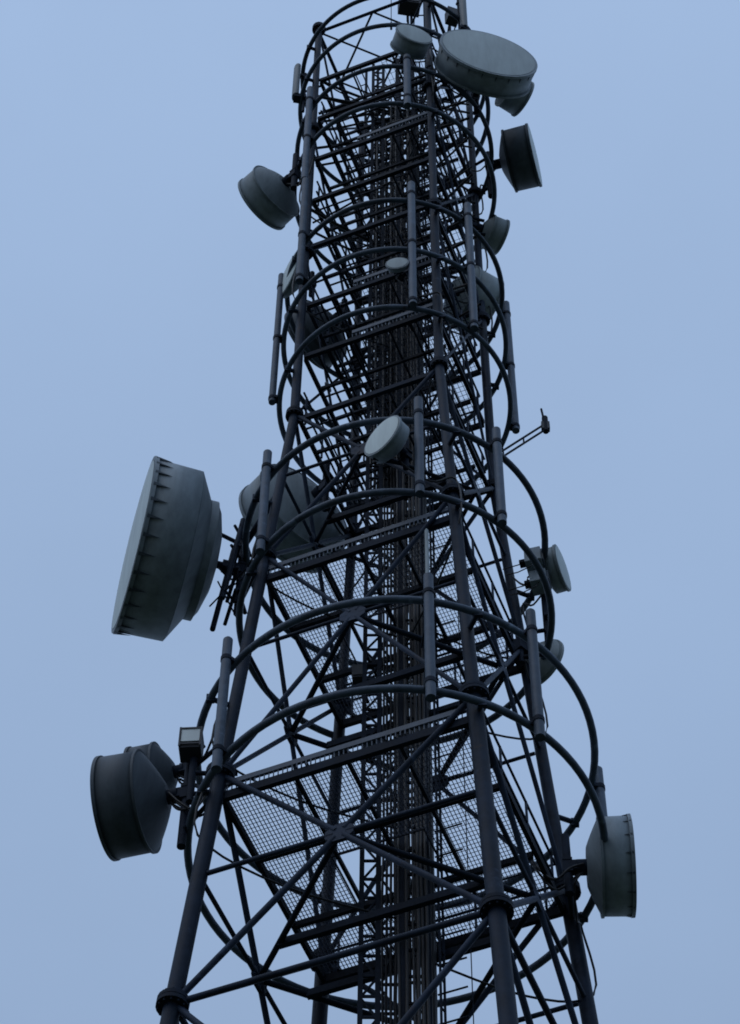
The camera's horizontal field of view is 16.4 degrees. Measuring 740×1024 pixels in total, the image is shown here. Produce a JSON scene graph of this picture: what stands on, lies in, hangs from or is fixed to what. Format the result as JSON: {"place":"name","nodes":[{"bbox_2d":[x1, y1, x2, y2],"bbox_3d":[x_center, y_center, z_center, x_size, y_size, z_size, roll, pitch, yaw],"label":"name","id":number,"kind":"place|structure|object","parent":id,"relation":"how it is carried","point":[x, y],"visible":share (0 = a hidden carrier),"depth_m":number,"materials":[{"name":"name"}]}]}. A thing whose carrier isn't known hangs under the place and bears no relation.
{"place":"outdoors","nodes":[
{"label":"outdoors","id":0,"kind":"place"},
{"bbox_2d":[0,0,739,1023],"label":"sky","id":1,"kind":"structure","parent":0,"point":[139,282],"materials":[{"name":"blue"}]},
{"label":"ground","id":2,"kind":"structure","parent":0,"visible":0},
{"bbox_2d":[155,0,607,1023],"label":"lattice tower","id":3,"kind":"structure","parent":2,"relation":"on","point":[399,380],"depth_m":42.99,"materials":[{"name":"metal"}]},
{"bbox_2d":[178,726,237,804],"bbox_3d":[-2.527,3.994,40.050,0.933,1.720,0.580,-3,-57,2],"label":"floodlight","id":4,"kind":"object","parent":3,"relation":"attached to","point":[191,744],"visible":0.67,"depth_m":40.15,"materials":[{"name":"paint"}]},
{"bbox_2d":[211,636,234,772],"bbox_3d":[-2.225,2.928,39.241,0.272,3.280,0.184,33,-62,-19],"label":"mounting pole","id":5,"kind":"object","parent":3,"relation":"attached to","point":[219,749],"visible":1,"depth_m":39.02,"materials":[{"name":"metal"}]},
{"bbox_2d":[90,749,414,922],"bbox_3d":[-1.825,4.802,39.121,4.853,3.275,1.797,-5,-57,4],"label":"dish antenna","id":6,"kind":"object","parent":3,"relation":"attached to","point":[134,798],"visible":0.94,"depth_m":39.32,"materials":[{"name":"metal"}]},
{"bbox_2d":[111,456,395,640],"bbox_3d":[-2.027,1.348,45.988,4.766,4.085,3.294,14,-58,-8],"label":"dish antenna","id":7,"kind":"object","parent":3,"relation":"attached to","point":[171,563],"visible":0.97,"depth_m":44.95,"materials":[{"name":"metal"}]},
{"bbox_2d":[256,449,273,555],"bbox_3d":[-1.808,-0.184,44.563,0.272,3.200,0.184,32,-62,-19],"label":"mounting pole","id":8,"kind":"object","parent":3,"relation":"attached to","point":[267,469],"visible":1,"depth_m":44.36,"materials":[{"name":"metal"}]},
{"bbox_2d":[123,719,414,833],"bbox_3d":[-1.786,3.963,40.843,4.774,3.015,2.316,-13,-58,9],"label":"dish antenna","id":9,"kind":"object","parent":3,"relation":"attached to","point":[166,767],"visible":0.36,"depth_m":41.97,"materials":[{"name":"metal"}]},
{"bbox_2d":[268,273,285,404],"bbox_3d":[-1.860,-3.607,52.466,0.252,5.330,0.164,5,-57,-3],"label":"mounting pole","id":10,"kind":"object","parent":3,"relation":"attached to","point":[273,396],"visible":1,"depth_m":52.11,"materials":[{"name":"metal"}]},
{"bbox_2d":[295,177,308,284],"bbox_3d":[-1.378,-5.930,53.767,0.272,4.700,0.184,33,-62,-19],"label":"mounting pole","id":11,"kind":"object","parent":3,"relation":"attached to","point":[300,276],"visible":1,"depth_m":53.40,"materials":[{"name":"metal"}]},
{"bbox_2d":[292,63,320,112],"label":"panel antenna","id":12,"kind":"object","parent":3,"relation":"attached to","point":[297,77],"visible":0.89,"depth_m":62.23,"materials":[{"name":"metal"}]},
{"bbox_2d":[301,86,315,180],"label":"mounting pole","id":13,"kind":"object","parent":3,"relation":"attached to","point":[307,136],"visible":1,"depth_m":57.64,"materials":[{"name":"metal"}]},
{"bbox_2d":[238,153,394,255],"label":"dish antenna","id":14,"kind":"object","parent":3,"relation":"attached to","point":[268,196],"visible":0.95,"depth_m":57.40,"materials":[{"name":"metal"}]},
{"bbox_2d":[239,463,395,589],"bbox_3d":[-0.803,-0.216,49.368,2.253,3.570,2.944,35,-63,-20],"label":"dish antenna","id":15,"kind":"object","parent":3,"relation":"attached to","point":[298,535],"visible":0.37,"depth_m":49.71,"materials":[{"name":"metal"}]},
{"bbox_2d":[284,298,355,369],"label":"dish antenna","id":16,"kind":"object","parent":3,"relation":"attached to","point":[312,345],"visible":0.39,"depth_m":55.33,"materials":[{"name":"metal"}]},
{"bbox_2d":[282,252,395,348],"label":"dish antenna","id":17,"kind":"object","parent":3,"relation":"attached to","point":[292,287],"visible":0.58,"depth_m":53.80,"materials":[{"name":"metal"}]},
{"bbox_2d":[352,664,369,716],"bbox_3d":[-0.156,3.042,43.390,0.239,0.890,0.729,-4,-57,3],"label":"amplifier box","id":18,"kind":"object","parent":3,"relation":"attached to","point":[357,670],"visible":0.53,"depth_m":43.25,"materials":[{"name":"paint"}]},
{"bbox_2d":[353,664,362,674],"bbox_3d":[-0.198,2.670,43.313,0.176,0.272,0.018,-4,-57,3],"label":"door","id":19,"kind":"structure","parent":18,"relation":"in","point":[357,669],"depth_m":43.30,"materials":[{"name":"paint"}]},
{"bbox_2d":[403,54,411,108],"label":"mounting pole","id":20,"kind":"object","parent":3,"relation":"attached to","point":[407,97],"visible":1,"depth_m":57.60,"materials":[{"name":"metal"}]},
{"bbox_2d":[398,0,420,24],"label":"amplifier box","id":21,"kind":"object","parent":3,"relation":"attached to","point":[407,8],"visible":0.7,"depth_m":66.29,"materials":[{"name":"paint"}]},
{"bbox_2d":[390,24,434,179],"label":"dish antenna","id":22,"kind":"object","parent":3,"relation":"attached to","point":[413,42],"visible":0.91,"depth_m":59.36,"materials":[{"name":"metal"}]},
{"bbox_2d":[407,181,417,307],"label":"antenna","id":23,"kind":"object","parent":3,"relation":"attached to","point":[412,270],"visible":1,"depth_m":50.94,"materials":[{"name":"metal"}]},
{"bbox_2d":[364,415,461,644],"bbox_3d":[0.350,0.314,43.890,1.605,2.943,3.122,19,-59,-12],"label":"dish antenna","id":24,"kind":"object","parent":3,"relation":"attached to","point":[387,441],"visible":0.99,"depth_m":43.80,"materials":[{"name":"painted fiberglass"},{"name":"painted metal"}]},
{"bbox_2d":[385,257,442,408],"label":"dish antenna","id":25,"kind":"object","parent":3,"relation":"attached to","point":[397,266],"visible":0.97,"depth_m":50.25,"materials":[{"name":"metal"}]},
{"bbox_2d":[413,396,424,497],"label":"mounting pole","id":26,"kind":"object","parent":3,"relation":"attached to","point":[419,483],"visible":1,"depth_m":43.78,"materials":[{"name":"metal"}]},
{"bbox_2d":[420,528,428,647],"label":"mounting pole","id":27,"kind":"object","parent":3,"relation":"attached to","point":[426,558],"visible":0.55,"depth_m":41.75,"materials":[{"name":"metal"}]},
{"bbox_2d":[422,572,436,701],"bbox_3d":[0.889,1.876,38.531,0.184,3.150,0.272,7,-57,-4],"label":"mounting pole","id":28,"kind":"object","parent":3,"relation":"attached to","point":[430,682],"visible":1,"depth_m":38.32,"materials":[{"name":"metal"}]},
{"bbox_2d":[445,6,457,30],"bbox_3d":[1.980,-12.203,64.355,0.300,1.282,0.776,17,-58,-10],"label":"amplifier box","id":29,"kind":"object","parent":3,"relation":"attached to","point":[450,20],"visible":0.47,"depth_m":64.07,"materials":[{"name":"paint"}]},
{"bbox_2d":[449,6,456,13],"bbox_3d":[2.108,-12.547,64.228,0.240,0.496,0.018,17,-58,-10],"label":"door","id":30,"kind":"structure","parent":29,"relation":"in","point":[454,10],"depth_m":64.31,"materials":[{"name":"paint"}]},
{"bbox_2d":[456,0,468,29],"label":"mounting pole","id":31,"kind":"object","parent":3,"relation":"attached to","point":[462,12],"visible":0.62,"depth_m":62.64,"materials":[{"name":"metal"}]},
{"bbox_2d":[426,266,499,337],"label":"dish antenna","id":32,"kind":"object","parent":3,"relation":"attached to","point":[490,282],"visible":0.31,"depth_m":55.88,"materials":[{"name":"metal"}]},
{"bbox_2d":[400,48,533,160],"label":"dish antenna","id":33,"kind":"object","parent":3,"relation":"attached to","point":[514,107],"visible":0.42,"depth_m":61.10,"materials":[{"name":"metal"}]},
{"bbox_2d":[402,29,537,189],"bbox_3d":[2.308,-9.189,59.572,2.533,3.621,2.910,13,-58,-8],"label":"dish antenna","id":34,"kind":"object","parent":3,"relation":"attached to","point":[477,64],"visible":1,"depth_m":58.94,"materials":[{"name":"metal"}]},
{"bbox_2d":[461,202,478,331],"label":"antenna","id":35,"kind":"object","parent":3,"relation":"attached to","point":[473,324],"visible":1,"depth_m":51.21,"materials":[{"name":"metal"}]},
{"bbox_2d":[440,214,509,272],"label":"dish antenna","id":36,"kind":"object","parent":3,"relation":"attached to","point":[493,231],"visible":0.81,"depth_m":58.38,"materials":[{"name":"metal"}]},
{"bbox_2d":[407,627,563,739],"bbox_3d":[2.016,2.674,43.988,2.660,2.943,0.984,27,-61,-16],"label":"dish antenna","id":37,"kind":"object","parent":3,"relation":"attached to","point":[547,669],"visible":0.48,"depth_m":44.74,"materials":[{"name":"metal"}]},
{"bbox_2d":[490,426,506,526],"bbox_3d":[2.203,-0.617,44.276,0.184,3.050,0.272,34,-63,-20],"label":"mounting pole","id":38,"kind":"object","parent":3,"relation":"attached to","point":[500,515],"visible":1,"depth_m":44.05,"materials":[{"name":"metal"}]},
{"bbox_2d":[460,123,541,214],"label":"dish antenna","id":39,"kind":"object","parent":3,"relation":"attached to","point":[517,162],"visible":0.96,"depth_m":60.24,"materials":[{"name":"metal"}]},
{"bbox_2d":[437,544,570,658],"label":"dish antenna","id":40,"kind":"object","parent":3,"relation":"attached to","point":[556,567],"visible":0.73,"depth_m":46.34,"materials":[{"name":"metal"}]},
{"bbox_2d":[502,301,519,433],"bbox_3d":[2.856,-3.058,52.758,0.262,5.280,0.174,8,-57,-5],"label":"mounting pole","id":41,"kind":"object","parent":3,"relation":"attached to","point":[515,424],"visible":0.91,"depth_m":52.48,"materials":[{"name":"metal"}]},
{"bbox_2d":[503,546,545,575],"bbox_3d":[2.779,0.992,46.367,0.792,0.590,0.340,-13,-58,9],"label":"radio unit","id":42,"kind":"object","parent":3,"relation":"attached to","point":[526,561],"visible":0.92,"depth_m":46.29,"materials":[{"name":"metal"}]},
{"bbox_2d":[415,814,636,1002],"bbox_3d":[2.374,6.051,39.086,3.458,3.245,1.732,-2,-57,2],"label":"dish antenna","id":43,"kind":"object","parent":3,"relation":"attached to","point":[607,868],"visible":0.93,"depth_m":39.14,"materials":[{"name":"metal"}]},
{"bbox_2d":[502,408,549,455],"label":"side arm antenna","id":44,"kind":"object","parent":3,"relation":"attached to","point":[545,426],"visible":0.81,"depth_m":48.46,"materials":[{"name":"metal"}]},
{"bbox_2d":[508,568,551,595],"bbox_3d":[2.857,1.365,46.109,0.792,0.530,0.340,-13,-58,9],"label":"radio unit","id":45,"kind":"object","parent":3,"relation":"attached to","point":[533,583],"visible":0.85,"depth_m":46.07,"materials":[{"name":"metal"}]},
{"bbox_2d":[524,608,545,741],"bbox_3d":[2.479,2.457,38.911,0.184,3.210,0.272,34,-63,-20],"label":"mounting pole","id":46,"kind":"object","parent":3,"relation":"attached to","point":[537,720],"visible":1,"depth_m":38.70,"materials":[{"name":"metal"}]},
{"bbox_2d":[594,766,607,815],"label":"mounting pole","id":47,"kind":"object","parent":3,"relation":"attached to","point":[599,786],"visible":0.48,"depth_m":41.40,"materials":[{"name":"metal"}]}
]}

